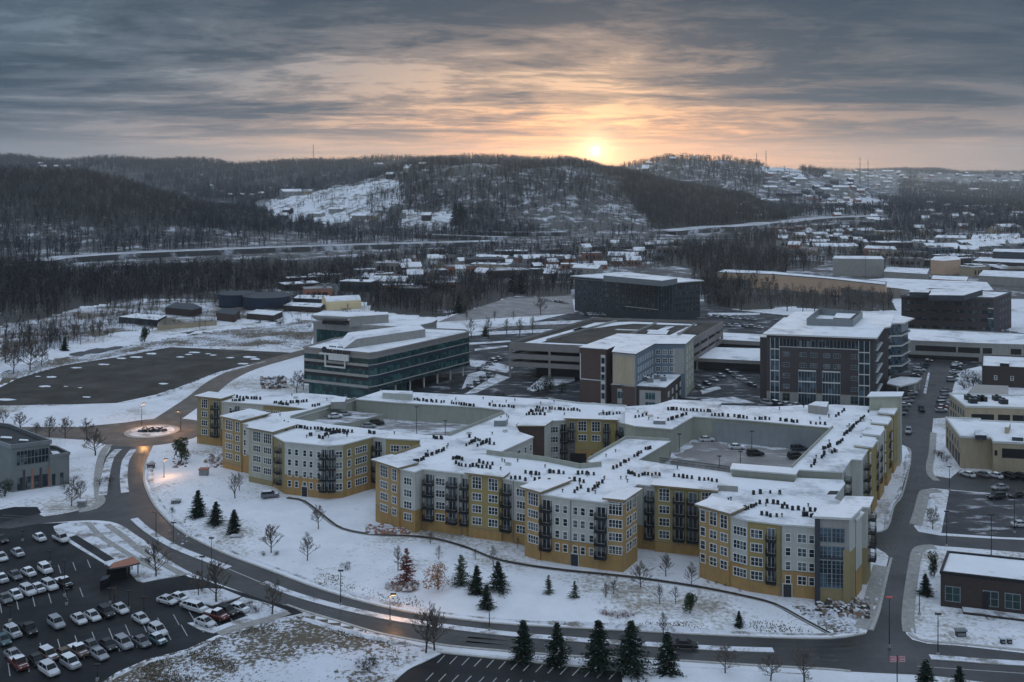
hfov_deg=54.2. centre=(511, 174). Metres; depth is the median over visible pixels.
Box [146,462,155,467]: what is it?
utility cabinet
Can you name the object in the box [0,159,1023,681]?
ground
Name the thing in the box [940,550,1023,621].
brick shop
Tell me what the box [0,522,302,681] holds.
parking lot
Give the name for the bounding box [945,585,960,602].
window
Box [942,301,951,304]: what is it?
window
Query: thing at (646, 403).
window
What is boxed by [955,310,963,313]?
window
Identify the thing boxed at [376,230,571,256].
woods
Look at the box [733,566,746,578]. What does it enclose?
window
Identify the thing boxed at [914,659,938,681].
spruce tree
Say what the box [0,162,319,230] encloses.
woods
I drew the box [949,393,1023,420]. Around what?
tan shop
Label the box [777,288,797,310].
bare tree
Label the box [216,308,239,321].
shed
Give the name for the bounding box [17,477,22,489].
window
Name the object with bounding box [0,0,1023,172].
sky
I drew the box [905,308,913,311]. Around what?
window
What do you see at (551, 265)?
house
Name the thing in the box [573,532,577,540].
window
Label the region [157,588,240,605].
traffic island
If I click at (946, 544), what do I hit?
street lamp
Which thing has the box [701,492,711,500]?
window
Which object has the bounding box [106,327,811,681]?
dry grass
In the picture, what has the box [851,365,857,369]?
window
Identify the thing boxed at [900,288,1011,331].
office building
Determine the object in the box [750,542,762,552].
window
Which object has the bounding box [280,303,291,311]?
shrub
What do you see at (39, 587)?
parked car
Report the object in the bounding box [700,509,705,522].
window
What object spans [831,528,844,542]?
window
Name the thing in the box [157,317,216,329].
retaining mound
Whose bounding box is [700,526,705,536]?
window
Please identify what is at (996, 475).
parked car
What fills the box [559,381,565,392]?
shrub
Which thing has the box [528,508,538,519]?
window
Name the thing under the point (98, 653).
parked car
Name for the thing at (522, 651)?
spruce tree
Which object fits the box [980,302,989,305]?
window
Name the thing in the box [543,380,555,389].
shrub
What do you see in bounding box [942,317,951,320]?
window
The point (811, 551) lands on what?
window
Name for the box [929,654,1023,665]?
median
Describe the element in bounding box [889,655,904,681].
road sign
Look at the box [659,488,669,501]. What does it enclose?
window
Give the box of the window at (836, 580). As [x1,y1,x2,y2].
[831,574,842,588]
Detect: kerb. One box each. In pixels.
[143,460,865,638]
[286,604,850,671]
[437,651,620,671]
[877,447,910,532]
[908,633,1023,650]
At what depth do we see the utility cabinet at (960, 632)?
172.76 m
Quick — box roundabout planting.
[137,426,166,432]
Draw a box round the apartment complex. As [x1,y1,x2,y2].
[194,390,903,603]
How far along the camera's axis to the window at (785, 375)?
351.09 m
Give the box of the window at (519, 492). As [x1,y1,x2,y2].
[516,488,524,496]
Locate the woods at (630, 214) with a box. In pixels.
[542,195,648,234]
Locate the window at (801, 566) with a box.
[797,561,806,571]
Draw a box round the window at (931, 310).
[930,309,938,312]
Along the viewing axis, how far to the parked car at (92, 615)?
179.29 m
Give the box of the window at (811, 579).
[809,577,814,586]
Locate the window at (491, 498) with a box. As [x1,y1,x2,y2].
[488,494,497,503]
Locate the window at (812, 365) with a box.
[810,363,816,367]
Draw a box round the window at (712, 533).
[709,529,716,539]
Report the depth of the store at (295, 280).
732.62 m
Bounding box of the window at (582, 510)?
[580,507,584,515]
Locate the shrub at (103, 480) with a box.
[92,477,108,484]
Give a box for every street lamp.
[62,560,67,596]
[63,588,69,604]
[94,663,100,681]
[126,590,131,609]
[171,522,175,543]
[209,537,213,562]
[338,570,343,604]
[389,593,395,622]
[415,406,418,433]
[486,602,491,630]
[886,596,892,647]
[934,613,941,654]
[944,511,948,546]
[947,466,951,490]
[988,514,993,554]
[1012,496,1016,532]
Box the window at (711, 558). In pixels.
[709,556,716,566]
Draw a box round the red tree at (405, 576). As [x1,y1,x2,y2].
[389,548,418,588]
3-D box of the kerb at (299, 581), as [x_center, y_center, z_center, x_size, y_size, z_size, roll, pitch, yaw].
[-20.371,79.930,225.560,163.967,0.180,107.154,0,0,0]
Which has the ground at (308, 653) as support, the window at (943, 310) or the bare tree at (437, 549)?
the bare tree at (437, 549)
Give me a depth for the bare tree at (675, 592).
186.54 m
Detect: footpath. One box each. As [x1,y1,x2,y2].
[69,535,113,560]
[85,522,161,571]
[104,524,186,575]
[287,497,830,635]
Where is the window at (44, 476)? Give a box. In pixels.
[42,474,47,486]
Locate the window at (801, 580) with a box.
[797,575,806,585]
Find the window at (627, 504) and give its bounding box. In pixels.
[626,500,628,512]
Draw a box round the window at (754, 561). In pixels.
[750,556,762,566]
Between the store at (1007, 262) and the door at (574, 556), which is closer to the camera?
the door at (574, 556)
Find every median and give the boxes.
[98,449,121,495]
[120,449,136,492]
[130,518,231,568]
[260,581,773,652]
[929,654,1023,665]
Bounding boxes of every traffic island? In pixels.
[53,522,190,582]
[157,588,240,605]
[187,597,286,633]
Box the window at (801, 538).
[797,533,806,543]
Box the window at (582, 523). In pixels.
[580,520,584,528]
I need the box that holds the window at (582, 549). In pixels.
[580,546,584,554]
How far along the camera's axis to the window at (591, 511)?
203.10 m
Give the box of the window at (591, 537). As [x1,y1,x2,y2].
[589,534,593,543]
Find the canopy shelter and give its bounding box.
[100,556,139,589]
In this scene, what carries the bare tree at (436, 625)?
on the ground at (308, 653)
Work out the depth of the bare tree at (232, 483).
245.83 m
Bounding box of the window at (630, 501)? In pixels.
[629,498,631,510]
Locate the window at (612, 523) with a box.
[608,519,621,528]
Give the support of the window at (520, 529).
in the apartment complex
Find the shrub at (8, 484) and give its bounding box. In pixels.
[3,478,15,491]
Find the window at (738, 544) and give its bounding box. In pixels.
[733,539,746,550]
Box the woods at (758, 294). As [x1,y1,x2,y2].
[706,281,894,309]
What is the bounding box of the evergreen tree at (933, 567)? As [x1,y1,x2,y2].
[927,551,938,576]
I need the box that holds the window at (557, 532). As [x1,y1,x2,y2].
[555,530,559,538]
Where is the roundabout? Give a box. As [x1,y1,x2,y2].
[97,418,196,445]
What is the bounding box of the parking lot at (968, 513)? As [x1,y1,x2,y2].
[941,490,1023,537]
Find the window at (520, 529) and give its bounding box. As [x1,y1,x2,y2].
[516,524,524,533]
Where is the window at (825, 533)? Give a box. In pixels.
[820,527,830,542]
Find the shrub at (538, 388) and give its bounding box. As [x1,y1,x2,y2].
[528,380,547,393]
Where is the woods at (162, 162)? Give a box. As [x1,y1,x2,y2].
[0,152,599,203]
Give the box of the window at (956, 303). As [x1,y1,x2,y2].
[955,302,963,305]
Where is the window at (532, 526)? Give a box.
[528,521,538,531]
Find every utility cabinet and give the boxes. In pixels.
[76,499,87,507]
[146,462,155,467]
[170,498,181,503]
[230,534,242,537]
[954,628,967,636]
[998,636,1006,643]
[1005,636,1013,643]
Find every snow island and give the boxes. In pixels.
[461,371,486,389]
[463,320,581,327]
[465,374,509,393]
[469,329,551,335]
[469,340,510,344]
[469,360,512,372]
[475,345,507,350]
[527,375,574,391]
[700,386,720,393]
[700,397,753,402]
[708,313,759,315]
[923,373,929,393]
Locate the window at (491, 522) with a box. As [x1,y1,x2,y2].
[488,518,497,527]
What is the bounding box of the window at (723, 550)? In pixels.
[720,546,727,556]
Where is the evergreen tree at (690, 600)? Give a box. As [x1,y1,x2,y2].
[682,592,697,612]
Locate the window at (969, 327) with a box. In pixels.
[968,326,976,329]
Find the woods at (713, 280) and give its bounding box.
[700,270,742,306]
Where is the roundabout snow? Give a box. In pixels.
[129,426,174,436]
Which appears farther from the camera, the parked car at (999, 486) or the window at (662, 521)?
the parked car at (999, 486)
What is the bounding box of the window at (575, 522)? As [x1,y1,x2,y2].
[573,519,577,527]
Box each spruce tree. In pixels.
[59,337,69,350]
[185,490,209,520]
[200,181,215,197]
[204,501,227,526]
[224,509,242,535]
[230,180,237,194]
[297,176,303,187]
[308,176,317,186]
[450,296,467,313]
[464,565,484,596]
[475,584,497,611]
[481,561,513,597]
[482,327,487,336]
[506,620,541,665]
[508,274,517,291]
[515,273,527,293]
[542,622,572,669]
[574,620,618,676]
[606,620,656,681]
[650,631,686,678]
[827,246,833,256]
[857,242,863,254]
[914,573,936,597]
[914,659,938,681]
[950,666,966,681]
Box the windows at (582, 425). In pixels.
[201,399,892,521]
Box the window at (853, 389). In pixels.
[851,387,857,391]
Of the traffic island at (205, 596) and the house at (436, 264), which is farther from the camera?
the house at (436, 264)
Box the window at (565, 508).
[563,505,567,513]
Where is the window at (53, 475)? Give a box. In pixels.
[52,474,54,484]
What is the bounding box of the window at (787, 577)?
[785,575,790,583]
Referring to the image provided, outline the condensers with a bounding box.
[232,395,674,415]
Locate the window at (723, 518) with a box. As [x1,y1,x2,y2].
[720,514,727,529]
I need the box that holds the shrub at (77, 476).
[67,474,82,484]
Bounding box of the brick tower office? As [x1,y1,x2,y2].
[760,308,921,405]
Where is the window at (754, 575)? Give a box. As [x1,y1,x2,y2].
[750,570,762,580]
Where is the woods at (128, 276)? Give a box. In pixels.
[0,246,463,316]
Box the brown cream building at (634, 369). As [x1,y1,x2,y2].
[578,333,694,405]
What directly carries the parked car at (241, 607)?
on the parking lot at (84, 577)
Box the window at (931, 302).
[930,301,938,304]
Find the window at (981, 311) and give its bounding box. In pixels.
[980,310,988,313]
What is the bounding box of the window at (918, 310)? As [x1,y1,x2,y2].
[917,309,926,312]
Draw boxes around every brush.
[0,301,157,356]
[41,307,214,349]
[194,301,312,320]
[240,322,309,346]
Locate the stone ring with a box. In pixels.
[385,581,419,590]
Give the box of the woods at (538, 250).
[318,232,673,293]
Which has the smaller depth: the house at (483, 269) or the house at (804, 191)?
the house at (483, 269)
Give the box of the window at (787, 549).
[785,547,790,555]
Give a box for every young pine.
[542,575,555,594]
[568,581,579,597]
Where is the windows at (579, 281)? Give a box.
[578,280,580,304]
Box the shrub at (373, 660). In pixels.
[369,655,378,665]
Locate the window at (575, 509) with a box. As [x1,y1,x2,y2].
[573,506,577,514]
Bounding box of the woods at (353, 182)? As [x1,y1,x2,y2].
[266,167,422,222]
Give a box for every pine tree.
[171,436,190,461]
[448,204,461,226]
[450,554,472,587]
[454,203,468,225]
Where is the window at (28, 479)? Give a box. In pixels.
[26,476,30,488]
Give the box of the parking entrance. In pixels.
[0,507,40,522]
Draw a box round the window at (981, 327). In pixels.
[980,326,988,329]
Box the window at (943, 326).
[942,325,951,328]
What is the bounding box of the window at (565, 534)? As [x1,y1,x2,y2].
[563,531,567,539]
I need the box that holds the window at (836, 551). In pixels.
[831,546,844,561]
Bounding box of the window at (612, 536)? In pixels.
[608,532,621,541]
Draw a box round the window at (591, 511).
[589,508,593,516]
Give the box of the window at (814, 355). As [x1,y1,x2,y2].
[810,353,816,357]
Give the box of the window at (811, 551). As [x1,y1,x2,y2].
[809,549,814,557]
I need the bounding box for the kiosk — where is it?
[198,467,209,475]
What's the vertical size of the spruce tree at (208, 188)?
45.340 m
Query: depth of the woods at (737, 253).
903.91 m
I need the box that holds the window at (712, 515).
[709,511,716,526]
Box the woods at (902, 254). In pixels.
[882,242,931,266]
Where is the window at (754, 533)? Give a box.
[750,529,762,538]
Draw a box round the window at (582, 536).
[580,533,584,541]
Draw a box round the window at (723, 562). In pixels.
[720,559,727,570]
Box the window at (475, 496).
[472,492,481,500]
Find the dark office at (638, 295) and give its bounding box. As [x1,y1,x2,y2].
[570,272,703,319]
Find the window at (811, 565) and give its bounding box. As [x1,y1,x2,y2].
[809,563,814,571]
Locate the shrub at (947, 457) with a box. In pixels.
[940,454,954,462]
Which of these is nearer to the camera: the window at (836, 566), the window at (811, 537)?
the window at (836, 566)
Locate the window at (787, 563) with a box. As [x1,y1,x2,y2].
[785,561,790,569]
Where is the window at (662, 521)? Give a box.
[659,517,669,526]
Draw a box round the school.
[816,202,862,207]
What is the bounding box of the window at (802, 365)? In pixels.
[800,363,805,367]
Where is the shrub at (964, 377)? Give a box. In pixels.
[959,368,977,379]
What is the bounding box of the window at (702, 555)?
[700,553,705,563]
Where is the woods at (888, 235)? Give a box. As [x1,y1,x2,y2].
[773,219,1023,269]
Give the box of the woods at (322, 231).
[0,201,493,256]
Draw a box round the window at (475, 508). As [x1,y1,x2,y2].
[472,504,481,513]
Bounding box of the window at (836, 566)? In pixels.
[831,560,842,574]
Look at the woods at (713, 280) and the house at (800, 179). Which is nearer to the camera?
the woods at (713, 280)
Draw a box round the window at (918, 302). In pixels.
[917,301,926,304]
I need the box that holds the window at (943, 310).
[942,309,951,312]
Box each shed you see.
[119,313,166,325]
[165,303,201,315]
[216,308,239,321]
[246,309,282,320]
[283,302,323,312]
[294,295,329,302]
[968,384,1007,393]
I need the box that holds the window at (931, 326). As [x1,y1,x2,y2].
[930,325,938,328]
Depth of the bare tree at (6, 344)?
424.02 m
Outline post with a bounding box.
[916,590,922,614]
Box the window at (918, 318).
[917,317,926,320]
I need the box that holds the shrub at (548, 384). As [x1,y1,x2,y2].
[537,375,554,390]
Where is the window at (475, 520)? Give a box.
[472,516,481,525]
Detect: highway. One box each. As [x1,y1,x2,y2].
[29,240,500,265]
[411,234,508,240]
[465,230,566,235]
[663,215,887,234]
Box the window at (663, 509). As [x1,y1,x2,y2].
[659,505,669,513]
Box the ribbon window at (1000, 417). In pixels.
[998,415,1009,420]
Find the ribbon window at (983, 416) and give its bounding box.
[971,414,993,419]
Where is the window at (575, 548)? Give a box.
[573,545,577,553]
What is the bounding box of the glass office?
[303,324,469,397]
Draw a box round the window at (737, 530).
[733,525,746,536]
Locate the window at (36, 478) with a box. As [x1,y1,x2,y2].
[34,475,38,487]
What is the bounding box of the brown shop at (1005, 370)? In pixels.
[982,355,1023,387]
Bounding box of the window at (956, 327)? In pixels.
[955,326,963,329]
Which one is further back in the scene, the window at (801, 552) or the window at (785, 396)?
the window at (785, 396)
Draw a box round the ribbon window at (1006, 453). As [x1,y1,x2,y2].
[1002,448,1023,458]
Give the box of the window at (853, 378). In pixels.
[851,376,857,380]
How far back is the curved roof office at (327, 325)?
439.39 m
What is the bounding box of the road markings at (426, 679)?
[0,560,1023,681]
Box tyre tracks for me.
[0,419,934,666]
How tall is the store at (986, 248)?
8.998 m
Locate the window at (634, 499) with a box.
[633,496,635,508]
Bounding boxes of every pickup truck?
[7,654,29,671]
[18,621,38,636]
[52,532,69,543]
[54,575,73,588]
[66,642,89,658]
[203,607,229,621]
[918,405,924,411]
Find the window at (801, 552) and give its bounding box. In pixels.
[797,547,806,557]
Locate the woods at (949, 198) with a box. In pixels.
[600,152,1023,215]
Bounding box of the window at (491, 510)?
[488,506,497,515]
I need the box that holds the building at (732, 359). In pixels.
[696,347,759,372]
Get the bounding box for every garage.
[509,317,722,379]
[716,333,761,347]
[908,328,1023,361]
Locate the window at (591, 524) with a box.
[589,521,593,529]
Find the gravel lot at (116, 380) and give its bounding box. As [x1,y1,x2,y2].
[0,347,288,404]
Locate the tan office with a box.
[945,417,1023,472]
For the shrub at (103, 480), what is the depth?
256.19 m
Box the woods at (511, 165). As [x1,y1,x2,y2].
[367,154,800,236]
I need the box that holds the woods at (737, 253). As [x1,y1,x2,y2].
[665,225,825,289]
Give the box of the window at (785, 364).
[783,362,788,366]
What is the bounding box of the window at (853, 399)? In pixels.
[850,396,857,404]
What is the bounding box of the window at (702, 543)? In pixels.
[700,539,705,549]
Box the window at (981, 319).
[980,318,988,321]
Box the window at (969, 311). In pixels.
[968,310,976,313]
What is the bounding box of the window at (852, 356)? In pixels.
[851,354,857,358]
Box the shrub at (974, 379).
[963,371,980,385]
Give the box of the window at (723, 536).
[720,532,727,542]
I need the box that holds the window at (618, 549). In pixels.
[608,545,621,554]
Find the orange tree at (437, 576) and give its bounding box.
[421,561,449,589]
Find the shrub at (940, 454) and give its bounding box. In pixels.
[933,450,946,458]
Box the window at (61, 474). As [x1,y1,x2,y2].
[60,472,62,483]
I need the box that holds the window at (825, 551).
[820,545,830,560]
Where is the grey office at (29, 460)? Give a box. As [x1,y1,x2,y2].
[0,422,69,491]
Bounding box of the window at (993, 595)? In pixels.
[983,590,998,607]
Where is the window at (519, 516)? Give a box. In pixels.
[516,512,524,521]
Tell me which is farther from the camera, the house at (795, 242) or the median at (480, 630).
the house at (795, 242)
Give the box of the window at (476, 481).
[472,476,481,489]
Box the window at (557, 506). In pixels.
[555,504,559,512]
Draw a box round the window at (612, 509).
[608,501,621,515]
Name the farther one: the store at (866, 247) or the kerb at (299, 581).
the store at (866, 247)
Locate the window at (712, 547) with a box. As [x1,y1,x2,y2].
[709,542,716,553]
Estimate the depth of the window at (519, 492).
216.04 m
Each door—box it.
[301,486,307,496]
[571,553,578,566]
[782,583,791,596]
[983,592,988,609]
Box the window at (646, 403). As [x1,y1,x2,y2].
[645,402,654,404]
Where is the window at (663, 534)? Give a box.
[659,530,669,538]
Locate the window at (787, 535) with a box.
[785,533,790,541]
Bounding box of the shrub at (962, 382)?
[958,380,970,388]
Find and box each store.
[278,280,319,290]
[285,274,316,281]
[303,284,332,295]
[312,271,341,281]
[313,283,337,294]
[339,279,377,291]
[353,267,375,275]
[375,260,406,271]
[377,271,395,275]
[383,282,412,292]
[400,285,427,296]
[423,268,447,275]
[429,280,458,289]
[443,263,478,274]
[445,253,468,261]
[464,256,505,263]
[472,261,511,267]
[488,267,528,278]
[494,249,527,255]
[510,263,528,268]
[530,267,551,274]
[535,256,562,264]
[540,247,561,253]
[560,262,592,269]
[577,244,605,251]
[581,251,601,260]
[612,245,637,250]
[656,245,680,254]
[717,269,886,300]
[776,192,802,195]
[776,239,795,246]
[790,234,810,239]
[810,223,833,228]
[829,235,853,242]
[864,245,896,255]
[865,234,878,240]
[868,249,909,256]
[869,278,992,297]
[870,240,912,247]
[874,230,902,236]
[884,267,928,279]
[887,255,923,265]
[904,250,926,257]
[912,239,934,247]
[921,245,953,254]
[931,256,960,274]
[931,275,967,280]
[932,253,971,256]
[935,235,966,242]
[958,264,990,276]
[959,256,974,264]
[963,262,1006,265]
[971,234,1019,238]
[973,257,1023,265]
[975,251,992,257]
[978,270,1023,285]
[980,246,1015,251]
[991,266,1023,270]
[992,249,1023,258]
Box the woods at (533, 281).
[372,266,574,314]
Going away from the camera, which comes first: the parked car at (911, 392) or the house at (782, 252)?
the parked car at (911, 392)
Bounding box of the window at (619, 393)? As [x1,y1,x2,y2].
[617,391,622,398]
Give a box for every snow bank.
[2,361,264,406]
[19,346,225,376]
[108,642,210,681]
[145,461,846,634]
[302,618,806,674]
[873,579,880,608]
[883,451,910,527]
[910,553,936,640]
[925,497,934,525]
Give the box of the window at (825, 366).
[823,364,829,368]
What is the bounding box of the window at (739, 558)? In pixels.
[733,552,746,564]
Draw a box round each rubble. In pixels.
[167,518,192,543]
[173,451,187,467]
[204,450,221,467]
[260,375,287,388]
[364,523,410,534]
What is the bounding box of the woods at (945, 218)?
[819,203,1023,239]
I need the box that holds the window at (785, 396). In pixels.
[782,393,789,400]
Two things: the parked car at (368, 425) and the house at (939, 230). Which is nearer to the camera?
the parked car at (368, 425)
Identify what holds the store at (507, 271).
on the ground at (308, 653)
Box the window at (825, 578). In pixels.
[820,573,830,587]
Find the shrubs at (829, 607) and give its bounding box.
[813,596,870,619]
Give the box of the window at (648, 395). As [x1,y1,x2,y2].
[645,392,654,399]
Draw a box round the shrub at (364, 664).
[354,655,371,670]
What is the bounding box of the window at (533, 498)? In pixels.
[528,491,538,506]
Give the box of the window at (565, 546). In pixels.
[563,544,567,552]
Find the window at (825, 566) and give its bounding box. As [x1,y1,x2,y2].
[820,559,830,572]
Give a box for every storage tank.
[218,289,254,307]
[242,291,290,309]
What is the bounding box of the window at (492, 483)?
[488,478,497,491]
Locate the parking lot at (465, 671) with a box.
[395,654,621,681]
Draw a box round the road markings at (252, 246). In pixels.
[63,240,467,255]
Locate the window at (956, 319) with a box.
[955,318,963,321]
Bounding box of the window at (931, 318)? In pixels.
[930,317,938,320]
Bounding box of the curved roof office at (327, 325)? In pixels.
[311,311,436,342]
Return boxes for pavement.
[78,444,112,512]
[216,611,290,635]
[381,650,440,681]
[406,301,981,405]
[439,296,574,321]
[855,565,886,630]
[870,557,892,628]
[901,544,936,632]
[909,489,942,525]
[926,432,939,480]
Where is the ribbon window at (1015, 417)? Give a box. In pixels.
[1013,415,1023,420]
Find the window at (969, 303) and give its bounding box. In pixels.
[968,302,976,305]
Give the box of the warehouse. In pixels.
[832,256,883,276]
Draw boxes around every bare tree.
[0,338,13,361]
[0,409,10,422]
[4,347,20,373]
[10,412,30,427]
[17,327,27,343]
[17,341,42,369]
[28,422,41,433]
[36,344,47,365]
[36,415,56,436]
[46,321,57,334]
[58,416,73,437]
[64,482,80,505]
[68,321,76,331]
[72,481,86,498]
[79,417,95,439]
[80,428,105,455]
[95,320,104,330]
[108,586,120,603]
[139,537,171,576]
[188,570,207,594]
[197,560,233,601]
[227,472,239,497]
[235,472,242,490]
[259,524,283,552]
[261,576,284,613]
[288,370,303,392]
[300,533,319,560]
[310,504,324,528]
[393,545,403,570]
[410,601,440,652]
[423,607,450,650]
[428,291,441,312]
[435,545,443,559]
[442,297,452,311]
[464,317,476,336]
[483,316,492,337]
[488,546,497,565]
[502,319,510,334]
[516,318,523,336]
[530,316,536,333]
[533,295,547,314]
[601,583,608,597]
[607,579,619,593]
[630,561,651,587]
[654,584,662,603]
[658,612,668,634]
[659,553,673,575]
[668,586,678,603]
[683,561,699,585]
[712,643,739,672]
[718,281,735,307]
[733,291,748,309]
[756,652,784,680]
[760,274,785,308]
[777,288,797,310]
[789,641,818,681]
[796,291,809,310]
[807,287,821,310]
[819,291,832,308]
[837,284,855,309]
[851,291,868,310]
[862,286,882,310]
[874,290,888,310]
[926,505,940,528]
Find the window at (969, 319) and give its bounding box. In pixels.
[968,318,976,321]
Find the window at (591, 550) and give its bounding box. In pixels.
[589,548,593,556]
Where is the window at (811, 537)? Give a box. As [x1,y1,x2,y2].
[809,535,814,543]
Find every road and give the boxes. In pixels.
[0,445,1023,681]
[4,320,284,371]
[21,422,129,439]
[39,299,135,323]
[155,349,303,418]
[488,324,568,329]
[866,359,1023,633]
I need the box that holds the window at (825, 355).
[823,353,829,357]
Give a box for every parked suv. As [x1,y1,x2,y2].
[3,622,22,639]
[18,582,36,596]
[37,560,52,574]
[37,644,58,660]
[38,658,59,677]
[40,577,58,591]
[47,613,65,629]
[59,651,81,670]
[97,602,115,618]
[113,632,133,650]
[148,620,167,635]
[186,599,208,614]
[215,602,238,616]
[261,490,278,498]
[369,418,384,424]
[479,375,487,380]
[485,372,493,377]
[736,375,745,379]
[746,448,764,456]
[760,398,772,404]
[771,399,782,405]
[787,451,801,459]
[790,444,807,450]
[902,397,913,402]
[905,426,911,433]
[911,370,922,373]
[914,367,925,370]
[936,400,948,404]
[937,396,948,401]
[939,390,950,394]
[946,376,957,380]
[950,365,961,368]
[987,491,1005,499]
[1000,471,1015,478]
[1015,471,1023,479]
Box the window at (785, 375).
[783,373,788,377]
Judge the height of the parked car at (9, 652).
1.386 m
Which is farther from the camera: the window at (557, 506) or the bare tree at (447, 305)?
the bare tree at (447, 305)
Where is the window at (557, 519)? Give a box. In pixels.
[555,517,559,525]
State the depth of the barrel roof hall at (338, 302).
591.96 m
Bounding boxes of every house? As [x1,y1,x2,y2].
[278,211,288,219]
[279,188,301,196]
[282,206,293,213]
[303,189,312,194]
[309,211,324,216]
[328,207,344,212]
[351,213,366,219]
[362,271,377,279]
[366,212,380,220]
[368,274,408,285]
[386,171,395,178]
[398,261,408,273]
[401,255,416,261]
[406,260,421,268]
[406,267,422,280]
[421,211,431,220]
[423,268,437,276]
[426,253,438,264]
[428,260,446,267]
[454,257,464,263]
[454,263,465,274]
[474,266,489,278]
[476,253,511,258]
[505,258,514,262]
[518,253,549,264]
[530,261,543,267]
[543,257,558,266]
[543,268,557,279]
[546,264,557,270]
[561,247,573,253]
[563,254,575,262]
[571,263,602,273]
[578,242,591,253]
[593,260,606,269]
[607,250,638,260]
[610,239,618,247]
[611,258,622,264]
[625,254,641,265]
[633,246,644,254]
[642,166,649,172]
[644,241,653,248]
[652,252,664,259]
[657,239,668,245]
[664,165,672,171]
[761,185,777,190]
[766,198,779,202]
[781,249,793,256]
[788,240,801,248]
[789,176,807,182]
[790,180,795,184]
[801,189,809,194]
[803,242,820,247]
[803,246,818,254]
[808,231,828,237]
[810,239,829,242]
[812,184,819,189]
[815,187,832,193]
[815,189,823,195]
[820,242,847,251]
[822,174,830,179]
[828,197,837,201]
[830,179,838,184]
[832,212,841,216]
[833,185,849,190]
[837,235,848,242]
[845,174,856,177]
[847,242,857,250]
[852,228,874,234]
[853,197,861,201]
[853,231,863,237]
[853,236,862,242]
[856,238,867,244]
[857,188,864,192]
[863,216,879,220]
[874,209,882,215]
[874,218,891,222]
[880,180,891,184]
[882,169,893,172]
[916,227,930,235]
[919,241,958,248]
[934,228,943,234]
[947,244,980,255]
[950,238,979,244]
[959,175,971,177]
[960,240,1001,246]
[969,238,1005,245]
[988,225,1003,233]
[994,223,1020,231]
[1005,238,1021,245]
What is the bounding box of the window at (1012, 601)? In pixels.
[1005,593,1020,609]
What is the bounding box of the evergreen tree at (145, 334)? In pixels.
[139,327,149,341]
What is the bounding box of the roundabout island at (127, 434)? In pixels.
[124,424,179,438]
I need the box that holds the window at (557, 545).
[555,542,559,551]
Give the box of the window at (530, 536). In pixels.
[528,534,538,544]
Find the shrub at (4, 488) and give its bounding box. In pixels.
[0,480,13,497]
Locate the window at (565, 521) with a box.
[563,518,567,526]
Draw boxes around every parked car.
[0,534,8,543]
[0,551,8,561]
[0,572,8,583]
[0,592,12,604]
[0,632,11,646]
[3,647,20,657]
[7,569,22,580]
[7,588,22,600]
[10,547,24,557]
[20,566,36,577]
[27,652,43,667]
[32,532,46,541]
[32,581,45,593]
[55,646,71,657]
[70,612,87,625]
[82,638,99,649]
[83,609,101,622]
[89,646,109,661]
[98,637,117,651]
[111,602,129,614]
[131,611,149,624]
[131,634,151,648]
[147,631,167,645]
[156,593,177,605]
[170,591,189,602]
[180,599,192,611]
[194,615,215,627]
[231,601,250,613]
[327,413,342,418]
[338,410,351,415]
[361,422,376,427]
[672,637,698,649]
[695,385,704,389]
[698,435,714,441]
[702,381,711,385]
[709,377,718,381]
[716,373,725,377]
[723,369,732,373]
[728,443,744,449]
[741,379,750,382]
[747,382,756,386]
[781,401,791,405]
[902,402,911,406]
[903,394,915,398]
[906,390,917,394]
[909,373,920,376]
[934,407,947,411]
[935,404,948,408]
[947,373,958,376]
[949,369,959,372]
[952,361,962,364]
[959,470,975,477]
[973,470,990,477]
[988,471,1003,478]
[991,483,1008,490]
[1007,490,1023,497]
[1010,519,1023,527]
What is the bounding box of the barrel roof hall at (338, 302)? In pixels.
[321,295,360,310]
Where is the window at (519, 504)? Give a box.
[516,500,524,509]
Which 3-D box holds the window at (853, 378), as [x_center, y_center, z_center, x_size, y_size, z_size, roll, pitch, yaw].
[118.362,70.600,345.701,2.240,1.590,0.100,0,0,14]
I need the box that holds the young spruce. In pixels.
[732,611,744,628]
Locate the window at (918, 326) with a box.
[917,325,926,327]

